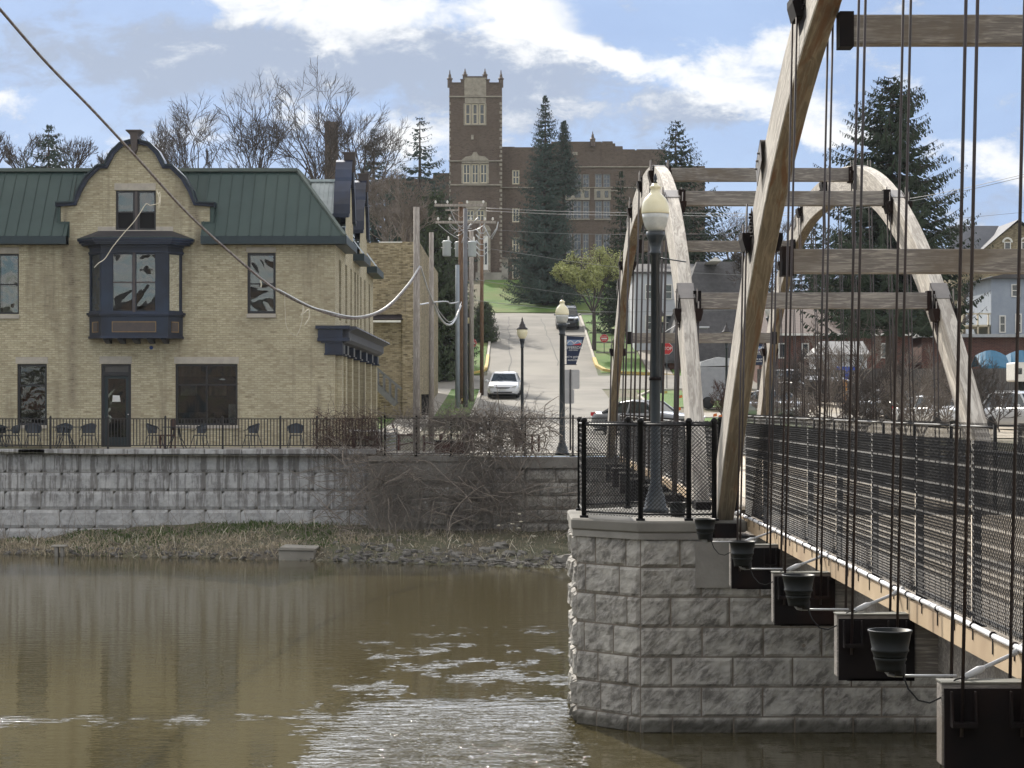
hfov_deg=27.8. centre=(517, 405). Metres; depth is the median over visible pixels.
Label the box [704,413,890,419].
corner walk
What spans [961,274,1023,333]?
house
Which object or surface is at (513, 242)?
window
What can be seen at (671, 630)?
stone pier
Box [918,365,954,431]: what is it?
bare shrub
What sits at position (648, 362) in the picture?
sidewalk
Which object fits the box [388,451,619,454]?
plaza
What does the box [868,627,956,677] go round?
hanging planter
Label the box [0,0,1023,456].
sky
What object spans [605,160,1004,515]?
timber arch bridge
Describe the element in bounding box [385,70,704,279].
school building
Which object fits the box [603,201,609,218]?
window
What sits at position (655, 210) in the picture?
street lamp
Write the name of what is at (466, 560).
rubble
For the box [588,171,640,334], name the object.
spruce tree
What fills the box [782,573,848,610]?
hanging planter
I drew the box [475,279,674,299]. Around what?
power line
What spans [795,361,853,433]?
bare shrub
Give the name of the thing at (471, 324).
utility pole
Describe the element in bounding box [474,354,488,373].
yellow kerb
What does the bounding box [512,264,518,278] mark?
window
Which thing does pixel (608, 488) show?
bank brush
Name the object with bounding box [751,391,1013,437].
parking lot
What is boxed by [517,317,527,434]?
street lamp
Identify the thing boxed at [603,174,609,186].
window
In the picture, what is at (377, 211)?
bare tree
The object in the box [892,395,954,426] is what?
parked car
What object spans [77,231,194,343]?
bay window
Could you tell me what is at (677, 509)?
hanging planter
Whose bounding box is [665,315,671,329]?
window
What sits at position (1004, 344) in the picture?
house
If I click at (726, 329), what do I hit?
street lamp
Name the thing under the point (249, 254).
window
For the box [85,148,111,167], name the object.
bare tree
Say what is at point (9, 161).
bare tree
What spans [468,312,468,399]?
street lamp
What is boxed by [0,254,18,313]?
window
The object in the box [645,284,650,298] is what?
window
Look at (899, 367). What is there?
bare shrub
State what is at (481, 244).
utility pole
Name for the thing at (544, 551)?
shore rock
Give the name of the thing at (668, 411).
parked car
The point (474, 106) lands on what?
window
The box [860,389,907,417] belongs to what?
parked car
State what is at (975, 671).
cable coupler
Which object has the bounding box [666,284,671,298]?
window
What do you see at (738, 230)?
bare tree
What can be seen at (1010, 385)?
board fence
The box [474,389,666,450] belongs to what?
street
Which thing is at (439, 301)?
aerial cable
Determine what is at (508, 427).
fence vine
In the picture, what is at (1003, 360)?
canopy tent
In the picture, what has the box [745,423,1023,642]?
chain link fence
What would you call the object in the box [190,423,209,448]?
patio chair
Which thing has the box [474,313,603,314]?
cross street
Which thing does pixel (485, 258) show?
door
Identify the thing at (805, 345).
window
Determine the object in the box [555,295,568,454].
street lamp
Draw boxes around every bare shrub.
[709,380,725,414]
[751,369,795,420]
[774,350,823,416]
[778,347,829,415]
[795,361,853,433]
[798,317,885,429]
[827,353,898,430]
[836,382,889,447]
[838,309,924,419]
[870,349,940,433]
[885,344,953,434]
[889,379,953,438]
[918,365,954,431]
[945,352,999,416]
[978,377,1023,431]
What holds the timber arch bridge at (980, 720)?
on the stone pier
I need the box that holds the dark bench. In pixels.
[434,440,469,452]
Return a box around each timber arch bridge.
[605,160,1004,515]
[711,0,1023,767]
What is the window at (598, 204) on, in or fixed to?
in the school building at (486, 167)
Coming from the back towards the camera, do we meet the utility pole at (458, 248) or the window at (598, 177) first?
the window at (598, 177)
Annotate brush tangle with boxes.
[277,406,604,545]
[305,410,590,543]
[337,418,555,535]
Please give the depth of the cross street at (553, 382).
138.10 m
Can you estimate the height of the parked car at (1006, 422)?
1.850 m
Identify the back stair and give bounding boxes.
[377,367,401,405]
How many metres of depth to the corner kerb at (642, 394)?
128.90 m
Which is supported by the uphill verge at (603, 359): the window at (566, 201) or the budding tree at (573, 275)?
the budding tree at (573, 275)
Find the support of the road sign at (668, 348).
on the cross street at (553, 382)
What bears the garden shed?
on the ground at (712, 409)
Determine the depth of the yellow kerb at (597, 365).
146.71 m
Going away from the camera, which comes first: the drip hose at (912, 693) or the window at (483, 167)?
the drip hose at (912, 693)
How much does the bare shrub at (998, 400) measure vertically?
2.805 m
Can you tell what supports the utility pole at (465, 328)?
on the verge at (451, 395)
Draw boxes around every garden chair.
[392,422,412,450]
[422,423,447,450]
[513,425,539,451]
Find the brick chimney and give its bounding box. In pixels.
[324,121,338,178]
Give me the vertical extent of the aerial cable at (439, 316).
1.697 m
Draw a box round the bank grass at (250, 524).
[0,519,357,555]
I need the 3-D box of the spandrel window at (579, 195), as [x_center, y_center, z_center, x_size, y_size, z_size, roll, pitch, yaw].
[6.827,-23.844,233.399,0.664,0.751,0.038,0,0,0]
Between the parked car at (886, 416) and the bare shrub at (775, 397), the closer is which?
the bare shrub at (775, 397)
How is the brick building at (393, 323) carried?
on the ground at (712, 409)
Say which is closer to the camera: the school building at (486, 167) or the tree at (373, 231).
the tree at (373, 231)
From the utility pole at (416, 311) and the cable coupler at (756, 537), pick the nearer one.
the cable coupler at (756, 537)
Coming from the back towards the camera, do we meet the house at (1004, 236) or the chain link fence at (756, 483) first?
the house at (1004, 236)
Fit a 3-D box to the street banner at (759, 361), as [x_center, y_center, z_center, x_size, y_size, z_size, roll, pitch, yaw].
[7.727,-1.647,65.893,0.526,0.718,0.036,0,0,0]
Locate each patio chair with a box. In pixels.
[0,425,12,446]
[5,423,21,447]
[25,423,41,447]
[54,423,71,447]
[78,423,98,447]
[144,423,161,448]
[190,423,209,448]
[242,423,262,447]
[287,423,303,447]
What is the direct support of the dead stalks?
on the river bank
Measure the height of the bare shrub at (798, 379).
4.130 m
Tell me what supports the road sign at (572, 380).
on the street at (587, 402)
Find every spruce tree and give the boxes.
[15,125,74,167]
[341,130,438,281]
[388,117,490,283]
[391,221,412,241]
[417,189,479,381]
[440,245,477,364]
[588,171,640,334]
[589,120,744,312]
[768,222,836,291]
[796,75,993,385]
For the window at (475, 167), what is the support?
in the school building at (486, 167)
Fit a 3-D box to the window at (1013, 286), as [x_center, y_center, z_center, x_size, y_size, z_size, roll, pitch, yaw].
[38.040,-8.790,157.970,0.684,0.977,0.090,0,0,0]
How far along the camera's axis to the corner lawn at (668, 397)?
123.08 m
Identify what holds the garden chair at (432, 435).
on the plaza
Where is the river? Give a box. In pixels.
[0,554,943,767]
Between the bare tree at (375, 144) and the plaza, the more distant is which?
the bare tree at (375, 144)
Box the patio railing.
[0,415,381,451]
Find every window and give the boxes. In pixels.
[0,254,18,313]
[18,364,46,424]
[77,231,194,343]
[116,191,134,229]
[138,191,155,229]
[176,364,237,424]
[248,253,275,313]
[463,164,469,182]
[465,104,470,123]
[467,210,473,220]
[472,104,477,123]
[472,164,478,182]
[477,210,484,220]
[479,104,484,123]
[480,164,486,182]
[512,170,518,183]
[512,208,518,221]
[512,237,518,251]
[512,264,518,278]
[566,201,571,218]
[566,234,571,255]
[573,201,581,218]
[573,234,580,256]
[574,174,581,186]
[575,191,580,197]
[583,174,588,186]
[583,201,588,218]
[583,234,588,256]
[584,191,588,197]
[595,174,601,186]
[595,201,601,218]
[595,234,601,251]
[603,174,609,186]
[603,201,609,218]
[603,234,609,253]
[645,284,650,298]
[645,315,650,329]
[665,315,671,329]
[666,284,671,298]
[778,343,784,357]
[802,343,808,357]
[881,343,884,357]
[999,315,1005,332]
[1004,242,1010,248]
[1011,284,1016,296]
[1015,314,1021,332]
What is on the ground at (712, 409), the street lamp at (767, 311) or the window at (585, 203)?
the street lamp at (767, 311)
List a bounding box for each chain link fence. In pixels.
[384,415,614,455]
[576,417,721,520]
[620,414,736,511]
[743,414,996,511]
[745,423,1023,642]
[1017,423,1023,516]
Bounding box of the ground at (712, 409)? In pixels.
[0,280,1012,455]
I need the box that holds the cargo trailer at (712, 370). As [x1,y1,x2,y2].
[700,357,729,408]
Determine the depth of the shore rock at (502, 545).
61.83 m
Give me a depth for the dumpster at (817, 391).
117.20 m
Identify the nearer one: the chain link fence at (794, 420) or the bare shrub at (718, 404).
the chain link fence at (794, 420)
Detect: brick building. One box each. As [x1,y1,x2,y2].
[0,130,389,446]
[367,242,437,416]
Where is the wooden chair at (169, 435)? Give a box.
[159,419,175,448]
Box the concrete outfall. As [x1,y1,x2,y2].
[278,544,318,559]
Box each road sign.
[565,369,579,456]
[600,334,607,352]
[665,343,672,387]
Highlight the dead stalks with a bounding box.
[0,492,426,549]
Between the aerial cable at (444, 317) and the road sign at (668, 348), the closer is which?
the aerial cable at (444, 317)
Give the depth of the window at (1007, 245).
195.94 m
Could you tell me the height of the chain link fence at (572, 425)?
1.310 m
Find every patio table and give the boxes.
[52,426,78,448]
[163,426,188,448]
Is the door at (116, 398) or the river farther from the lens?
the door at (116, 398)
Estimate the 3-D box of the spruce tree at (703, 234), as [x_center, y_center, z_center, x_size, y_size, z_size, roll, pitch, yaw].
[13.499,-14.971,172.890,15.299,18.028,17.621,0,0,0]
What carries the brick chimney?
on the ground at (712, 409)
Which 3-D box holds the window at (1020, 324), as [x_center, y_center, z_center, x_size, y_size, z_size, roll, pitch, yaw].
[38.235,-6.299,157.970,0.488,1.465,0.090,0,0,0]
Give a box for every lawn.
[377,417,391,428]
[484,280,612,311]
[636,390,717,406]
[704,418,811,428]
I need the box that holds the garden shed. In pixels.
[807,341,869,373]
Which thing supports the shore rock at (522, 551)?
on the river bank
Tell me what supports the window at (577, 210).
in the school building at (486, 167)
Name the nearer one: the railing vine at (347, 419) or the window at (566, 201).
the railing vine at (347, 419)
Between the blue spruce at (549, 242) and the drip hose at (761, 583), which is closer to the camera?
the drip hose at (761, 583)
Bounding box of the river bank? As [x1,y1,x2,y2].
[0,522,570,567]
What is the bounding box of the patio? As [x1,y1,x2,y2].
[6,447,394,454]
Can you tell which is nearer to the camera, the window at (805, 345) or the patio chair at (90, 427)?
the patio chair at (90, 427)
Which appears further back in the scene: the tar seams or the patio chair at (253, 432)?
the tar seams
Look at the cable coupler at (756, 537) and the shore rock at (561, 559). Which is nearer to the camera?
the cable coupler at (756, 537)
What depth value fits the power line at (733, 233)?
117.99 m
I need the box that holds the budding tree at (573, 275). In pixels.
[549,243,622,350]
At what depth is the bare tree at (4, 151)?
150.19 m
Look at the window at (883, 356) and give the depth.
137.96 m
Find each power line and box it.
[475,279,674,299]
[476,300,714,311]
[487,248,835,278]
[490,174,1023,213]
[494,178,1017,216]
[502,212,1022,234]
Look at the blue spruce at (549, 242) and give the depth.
204.89 m
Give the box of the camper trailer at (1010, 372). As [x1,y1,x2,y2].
[1006,362,1023,390]
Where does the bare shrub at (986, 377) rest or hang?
on the ground at (712, 409)
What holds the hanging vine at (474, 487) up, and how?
hanging from the masonry wall at (548, 465)
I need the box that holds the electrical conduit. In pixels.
[742,514,1021,660]
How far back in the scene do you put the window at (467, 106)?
232.06 m
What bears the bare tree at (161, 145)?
on the ground at (712, 409)
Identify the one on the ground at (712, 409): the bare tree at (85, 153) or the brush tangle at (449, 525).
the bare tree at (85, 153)
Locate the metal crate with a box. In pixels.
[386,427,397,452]
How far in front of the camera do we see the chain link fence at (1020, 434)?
29.85 m
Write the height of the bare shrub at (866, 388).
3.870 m
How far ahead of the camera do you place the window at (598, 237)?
233.59 m
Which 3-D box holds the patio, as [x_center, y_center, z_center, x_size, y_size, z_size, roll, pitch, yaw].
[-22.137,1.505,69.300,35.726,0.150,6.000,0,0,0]
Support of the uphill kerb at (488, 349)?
on the ground at (712, 409)
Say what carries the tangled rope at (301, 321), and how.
hanging from the aerial cable at (4, 14)
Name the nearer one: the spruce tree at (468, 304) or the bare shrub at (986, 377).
the bare shrub at (986, 377)
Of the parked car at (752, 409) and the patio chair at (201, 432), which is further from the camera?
the parked car at (752, 409)
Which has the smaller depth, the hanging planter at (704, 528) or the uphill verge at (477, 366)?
the hanging planter at (704, 528)
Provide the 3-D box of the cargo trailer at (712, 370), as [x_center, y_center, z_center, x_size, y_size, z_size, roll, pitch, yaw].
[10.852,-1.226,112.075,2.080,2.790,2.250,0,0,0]
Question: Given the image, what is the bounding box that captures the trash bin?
[421,394,428,414]
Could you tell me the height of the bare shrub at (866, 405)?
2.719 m
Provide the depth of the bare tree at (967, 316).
149.69 m
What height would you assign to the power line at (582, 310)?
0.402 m
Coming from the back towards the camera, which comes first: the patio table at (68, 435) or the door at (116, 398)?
the door at (116, 398)
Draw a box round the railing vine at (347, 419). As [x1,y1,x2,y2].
[299,385,397,469]
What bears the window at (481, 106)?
in the school building at (486, 167)
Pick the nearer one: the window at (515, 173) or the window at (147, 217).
the window at (147, 217)
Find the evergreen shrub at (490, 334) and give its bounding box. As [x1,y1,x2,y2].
[474,302,499,342]
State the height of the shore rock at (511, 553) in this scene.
0.261 m
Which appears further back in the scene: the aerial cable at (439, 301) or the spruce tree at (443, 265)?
the spruce tree at (443, 265)
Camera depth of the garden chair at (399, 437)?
69.92 m
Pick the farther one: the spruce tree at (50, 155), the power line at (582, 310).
the spruce tree at (50, 155)
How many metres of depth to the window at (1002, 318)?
157.98 m
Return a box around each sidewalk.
[375,389,450,434]
[638,350,671,373]
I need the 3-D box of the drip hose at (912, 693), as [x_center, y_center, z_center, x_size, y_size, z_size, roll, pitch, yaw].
[2.624,1.784,13.019,0.399,0.172,0.070,0,0,0]
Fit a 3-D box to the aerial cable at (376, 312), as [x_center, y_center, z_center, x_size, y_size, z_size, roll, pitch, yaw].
[-5.205,-3.638,64.100,0.316,1.805,7.306,0,0,32]
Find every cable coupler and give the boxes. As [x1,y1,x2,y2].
[746,527,777,540]
[786,551,828,570]
[854,586,904,611]
[960,643,1021,679]
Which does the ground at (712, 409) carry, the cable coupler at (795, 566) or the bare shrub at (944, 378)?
the bare shrub at (944, 378)
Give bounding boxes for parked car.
[485,372,520,397]
[554,305,580,328]
[591,400,705,433]
[748,390,809,418]
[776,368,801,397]
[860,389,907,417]
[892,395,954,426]
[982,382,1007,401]
[982,390,1023,428]
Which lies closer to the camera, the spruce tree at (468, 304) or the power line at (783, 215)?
the power line at (783, 215)
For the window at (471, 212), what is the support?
in the school building at (486, 167)
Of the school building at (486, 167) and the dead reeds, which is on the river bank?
the dead reeds
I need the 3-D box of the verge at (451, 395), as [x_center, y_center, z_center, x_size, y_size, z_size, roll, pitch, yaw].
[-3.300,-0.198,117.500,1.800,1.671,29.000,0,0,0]
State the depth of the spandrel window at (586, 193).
233.36 m
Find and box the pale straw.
[4,523,567,560]
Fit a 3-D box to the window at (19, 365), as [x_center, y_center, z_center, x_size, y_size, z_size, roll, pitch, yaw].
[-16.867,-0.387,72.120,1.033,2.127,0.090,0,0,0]
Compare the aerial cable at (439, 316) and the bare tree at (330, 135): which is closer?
the aerial cable at (439, 316)
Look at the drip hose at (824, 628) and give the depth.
17.26 m
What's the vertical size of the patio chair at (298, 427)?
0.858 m
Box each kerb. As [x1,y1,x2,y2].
[470,390,480,416]
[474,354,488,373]
[487,316,493,353]
[578,314,594,356]
[592,357,673,374]
[638,388,756,399]
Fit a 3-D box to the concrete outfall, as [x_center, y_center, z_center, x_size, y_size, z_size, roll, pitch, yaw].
[-6.538,4.540,62.050,1.146,0.700,1.300,0,0,0]
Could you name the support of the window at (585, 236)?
in the school building at (486, 167)
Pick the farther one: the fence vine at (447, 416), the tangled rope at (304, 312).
the fence vine at (447, 416)
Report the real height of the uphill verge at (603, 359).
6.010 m
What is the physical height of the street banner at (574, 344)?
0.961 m
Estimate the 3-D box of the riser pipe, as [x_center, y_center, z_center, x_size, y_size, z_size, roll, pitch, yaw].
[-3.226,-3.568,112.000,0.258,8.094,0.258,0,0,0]
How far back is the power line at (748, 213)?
102.23 m
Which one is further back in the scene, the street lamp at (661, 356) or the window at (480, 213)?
the window at (480, 213)
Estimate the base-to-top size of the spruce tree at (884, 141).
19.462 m
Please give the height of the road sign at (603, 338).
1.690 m
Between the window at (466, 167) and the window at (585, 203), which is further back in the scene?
the window at (585, 203)
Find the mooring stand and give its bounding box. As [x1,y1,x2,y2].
[51,545,67,555]
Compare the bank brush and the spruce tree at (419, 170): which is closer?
the bank brush
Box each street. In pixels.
[438,376,756,388]
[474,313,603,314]
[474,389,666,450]
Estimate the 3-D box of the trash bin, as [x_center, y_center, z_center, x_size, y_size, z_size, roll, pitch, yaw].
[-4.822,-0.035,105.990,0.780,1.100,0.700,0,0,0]
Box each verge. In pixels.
[435,390,478,417]
[474,315,487,373]
[582,315,644,372]
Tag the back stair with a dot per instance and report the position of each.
(384, 393)
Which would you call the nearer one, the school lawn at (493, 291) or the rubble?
the rubble
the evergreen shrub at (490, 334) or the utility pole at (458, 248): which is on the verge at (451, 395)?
the utility pole at (458, 248)
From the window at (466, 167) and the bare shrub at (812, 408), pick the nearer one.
the bare shrub at (812, 408)
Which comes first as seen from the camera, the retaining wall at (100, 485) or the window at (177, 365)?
the retaining wall at (100, 485)
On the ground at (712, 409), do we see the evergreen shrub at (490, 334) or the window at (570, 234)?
the evergreen shrub at (490, 334)
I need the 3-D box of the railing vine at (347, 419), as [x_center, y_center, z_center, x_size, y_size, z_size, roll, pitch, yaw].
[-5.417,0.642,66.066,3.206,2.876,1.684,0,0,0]
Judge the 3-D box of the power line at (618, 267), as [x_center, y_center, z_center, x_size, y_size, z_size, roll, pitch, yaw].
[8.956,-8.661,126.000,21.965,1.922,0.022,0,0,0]
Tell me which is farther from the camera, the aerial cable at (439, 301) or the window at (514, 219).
the window at (514, 219)
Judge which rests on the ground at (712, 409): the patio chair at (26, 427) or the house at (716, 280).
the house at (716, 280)
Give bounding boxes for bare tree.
[0,131,14,162]
[1,131,47,167]
[51,135,98,167]
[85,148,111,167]
[140,118,176,164]
[150,92,239,167]
[209,71,297,167]
[266,57,363,178]
[308,89,409,241]
[367,167,411,241]
[380,169,440,241]
[713,209,748,261]
[726,252,774,285]
[777,219,812,253]
[957,284,974,333]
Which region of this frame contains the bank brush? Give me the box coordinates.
[568,450,870,507]
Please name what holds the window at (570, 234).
in the school building at (486, 167)
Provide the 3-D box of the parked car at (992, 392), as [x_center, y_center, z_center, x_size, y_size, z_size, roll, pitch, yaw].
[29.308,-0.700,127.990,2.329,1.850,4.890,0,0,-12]
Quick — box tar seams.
[507,317,558,414]
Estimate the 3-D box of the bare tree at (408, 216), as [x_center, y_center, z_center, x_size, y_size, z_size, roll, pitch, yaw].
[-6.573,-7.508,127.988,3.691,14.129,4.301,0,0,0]
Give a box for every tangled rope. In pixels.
[94,195,159,267]
[156,190,160,208]
[284,295,302,335]
[300,305,309,324]
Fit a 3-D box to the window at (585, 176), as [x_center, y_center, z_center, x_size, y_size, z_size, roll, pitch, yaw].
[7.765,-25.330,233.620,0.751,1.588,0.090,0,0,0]
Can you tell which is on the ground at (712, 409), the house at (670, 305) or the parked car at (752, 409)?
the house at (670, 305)
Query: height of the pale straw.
1.472 m
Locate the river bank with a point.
(518, 544)
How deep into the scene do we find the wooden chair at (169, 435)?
69.23 m
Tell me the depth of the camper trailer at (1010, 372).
120.38 m
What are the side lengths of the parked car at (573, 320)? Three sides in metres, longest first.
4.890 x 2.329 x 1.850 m
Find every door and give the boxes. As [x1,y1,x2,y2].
[105,366,128,444]
[483,236,487,269]
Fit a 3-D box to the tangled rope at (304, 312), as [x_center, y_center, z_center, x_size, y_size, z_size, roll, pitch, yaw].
[-6.317,-2.697,61.836,0.306,0.604,0.085,0,0,-25]
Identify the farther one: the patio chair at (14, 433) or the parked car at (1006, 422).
the parked car at (1006, 422)
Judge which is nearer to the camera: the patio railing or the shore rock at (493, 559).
the shore rock at (493, 559)
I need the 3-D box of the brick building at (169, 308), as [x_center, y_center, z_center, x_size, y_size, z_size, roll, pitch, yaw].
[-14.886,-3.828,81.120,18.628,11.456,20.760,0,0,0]
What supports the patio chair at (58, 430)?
on the patio
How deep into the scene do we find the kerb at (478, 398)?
117.65 m
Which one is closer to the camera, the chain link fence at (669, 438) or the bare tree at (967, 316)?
the chain link fence at (669, 438)
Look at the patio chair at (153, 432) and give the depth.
69.52 m
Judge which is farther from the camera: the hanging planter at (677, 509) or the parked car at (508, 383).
the parked car at (508, 383)
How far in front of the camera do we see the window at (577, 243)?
233.59 m
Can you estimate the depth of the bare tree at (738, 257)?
150.50 m
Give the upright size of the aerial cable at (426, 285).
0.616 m
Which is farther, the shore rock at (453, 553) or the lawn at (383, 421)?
the lawn at (383, 421)
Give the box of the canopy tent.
[972,350,1023,369]
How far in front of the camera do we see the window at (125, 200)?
72.12 m
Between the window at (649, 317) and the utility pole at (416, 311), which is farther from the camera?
the window at (649, 317)
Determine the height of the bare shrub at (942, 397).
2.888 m
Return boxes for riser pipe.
[455,265,459,407]
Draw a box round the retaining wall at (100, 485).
[0,449,376,538]
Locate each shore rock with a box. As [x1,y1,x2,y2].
[450,551,461,556]
[479,546,496,552]
[488,557,498,562]
[494,541,508,548]
[502,550,516,555]
[517,550,526,554]
[541,549,551,553]
[552,554,570,563]
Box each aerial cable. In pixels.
[0,7,421,319]
[278,266,419,317]
[420,301,457,304]
[421,266,433,302]
[432,302,461,325]
[435,302,461,322]
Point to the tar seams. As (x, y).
(511, 361)
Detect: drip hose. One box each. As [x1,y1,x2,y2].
[750,569,787,584]
[808,610,854,629]
[903,676,960,703]
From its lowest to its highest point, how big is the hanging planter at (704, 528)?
0.300 m
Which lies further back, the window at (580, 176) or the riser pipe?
the window at (580, 176)
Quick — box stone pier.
[566,500,948,732]
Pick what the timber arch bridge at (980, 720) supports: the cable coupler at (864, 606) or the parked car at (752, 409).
the cable coupler at (864, 606)
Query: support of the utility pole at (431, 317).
on the ground at (712, 409)
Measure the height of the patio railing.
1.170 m
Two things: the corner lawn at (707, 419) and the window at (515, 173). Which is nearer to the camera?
the corner lawn at (707, 419)
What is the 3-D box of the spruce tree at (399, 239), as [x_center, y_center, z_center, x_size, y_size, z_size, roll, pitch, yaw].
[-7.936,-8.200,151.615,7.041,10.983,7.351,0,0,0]
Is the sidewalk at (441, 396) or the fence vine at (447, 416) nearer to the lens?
the fence vine at (447, 416)
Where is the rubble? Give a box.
[4,541,566,568]
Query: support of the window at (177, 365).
in the brick building at (169, 308)
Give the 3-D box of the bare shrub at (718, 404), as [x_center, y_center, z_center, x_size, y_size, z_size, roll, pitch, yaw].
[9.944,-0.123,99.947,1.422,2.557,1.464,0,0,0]
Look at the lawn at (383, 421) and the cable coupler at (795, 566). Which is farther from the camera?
the lawn at (383, 421)
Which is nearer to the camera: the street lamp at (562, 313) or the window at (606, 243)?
the street lamp at (562, 313)
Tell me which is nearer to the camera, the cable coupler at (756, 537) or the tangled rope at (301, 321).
the cable coupler at (756, 537)
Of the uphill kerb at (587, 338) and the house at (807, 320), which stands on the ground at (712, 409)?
the house at (807, 320)
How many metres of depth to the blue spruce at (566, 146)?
207.18 m
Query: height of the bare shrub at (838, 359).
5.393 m
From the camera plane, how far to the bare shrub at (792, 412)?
94.98 m
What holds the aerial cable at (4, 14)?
attached to the utility pole at (416, 311)
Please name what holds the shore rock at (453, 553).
on the river bank
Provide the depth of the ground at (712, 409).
86.79 m
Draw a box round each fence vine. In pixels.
[357,384,593,475]
[424,385,608,479]
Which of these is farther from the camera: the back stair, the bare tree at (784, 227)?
the bare tree at (784, 227)
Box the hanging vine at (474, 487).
[345,427,594,531]
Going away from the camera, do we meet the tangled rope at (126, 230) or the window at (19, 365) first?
the tangled rope at (126, 230)
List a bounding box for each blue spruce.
[499,95,603,304]
[548,120,588,293]
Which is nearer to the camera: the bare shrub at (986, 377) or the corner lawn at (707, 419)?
the bare shrub at (986, 377)
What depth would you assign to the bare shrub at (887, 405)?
77.01 m
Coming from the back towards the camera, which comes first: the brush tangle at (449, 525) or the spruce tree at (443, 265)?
the spruce tree at (443, 265)
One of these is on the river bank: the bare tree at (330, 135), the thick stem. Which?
the thick stem
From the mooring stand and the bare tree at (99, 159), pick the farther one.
the bare tree at (99, 159)
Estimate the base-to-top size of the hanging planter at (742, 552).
0.300 m
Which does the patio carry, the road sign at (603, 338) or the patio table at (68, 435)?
the patio table at (68, 435)
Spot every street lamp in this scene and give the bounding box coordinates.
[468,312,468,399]
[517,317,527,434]
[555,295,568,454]
[641,173,685,512]
[660,312,662,392]
[721,321,731,389]
[765,290,772,420]
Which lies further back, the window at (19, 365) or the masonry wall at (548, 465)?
the window at (19, 365)
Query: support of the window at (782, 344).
in the house at (807, 320)
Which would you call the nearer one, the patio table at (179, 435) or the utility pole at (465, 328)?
the patio table at (179, 435)
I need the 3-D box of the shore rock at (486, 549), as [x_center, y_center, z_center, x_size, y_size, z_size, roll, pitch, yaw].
[-0.879,4.325,61.506,0.514,0.322,0.424,0,0,-21]
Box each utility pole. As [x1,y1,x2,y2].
[413,207,419,452]
[429,232,433,442]
[434,200,495,403]
[463,208,467,406]
[469,230,473,400]
[476,220,498,394]
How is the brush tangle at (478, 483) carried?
on the river bank
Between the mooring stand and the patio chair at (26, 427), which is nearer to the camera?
the mooring stand
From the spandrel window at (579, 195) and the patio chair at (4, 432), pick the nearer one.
the patio chair at (4, 432)
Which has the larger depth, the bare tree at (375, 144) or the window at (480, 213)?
the window at (480, 213)
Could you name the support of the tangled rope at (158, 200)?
hanging from the aerial cable at (4, 14)
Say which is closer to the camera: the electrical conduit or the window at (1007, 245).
the electrical conduit
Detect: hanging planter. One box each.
[668,502,685,516]
[694,518,729,542]
[729,540,782,569]
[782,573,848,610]
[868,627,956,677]
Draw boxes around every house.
[628,264,694,350]
[665,257,741,369]
[753,309,918,388]
[911,334,1023,394]
[944,220,1023,333]
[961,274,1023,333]
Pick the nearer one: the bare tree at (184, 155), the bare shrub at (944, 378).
the bare shrub at (944, 378)
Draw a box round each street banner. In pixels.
[564,335,584,364]
[756,343,764,364]
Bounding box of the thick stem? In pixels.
[349,436,552,531]
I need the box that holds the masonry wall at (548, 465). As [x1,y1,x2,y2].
[368,456,1016,531]
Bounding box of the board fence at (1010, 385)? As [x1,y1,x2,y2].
[757,368,1014,401]
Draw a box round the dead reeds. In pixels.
[1,541,570,567]
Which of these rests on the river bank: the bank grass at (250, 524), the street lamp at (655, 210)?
the bank grass at (250, 524)

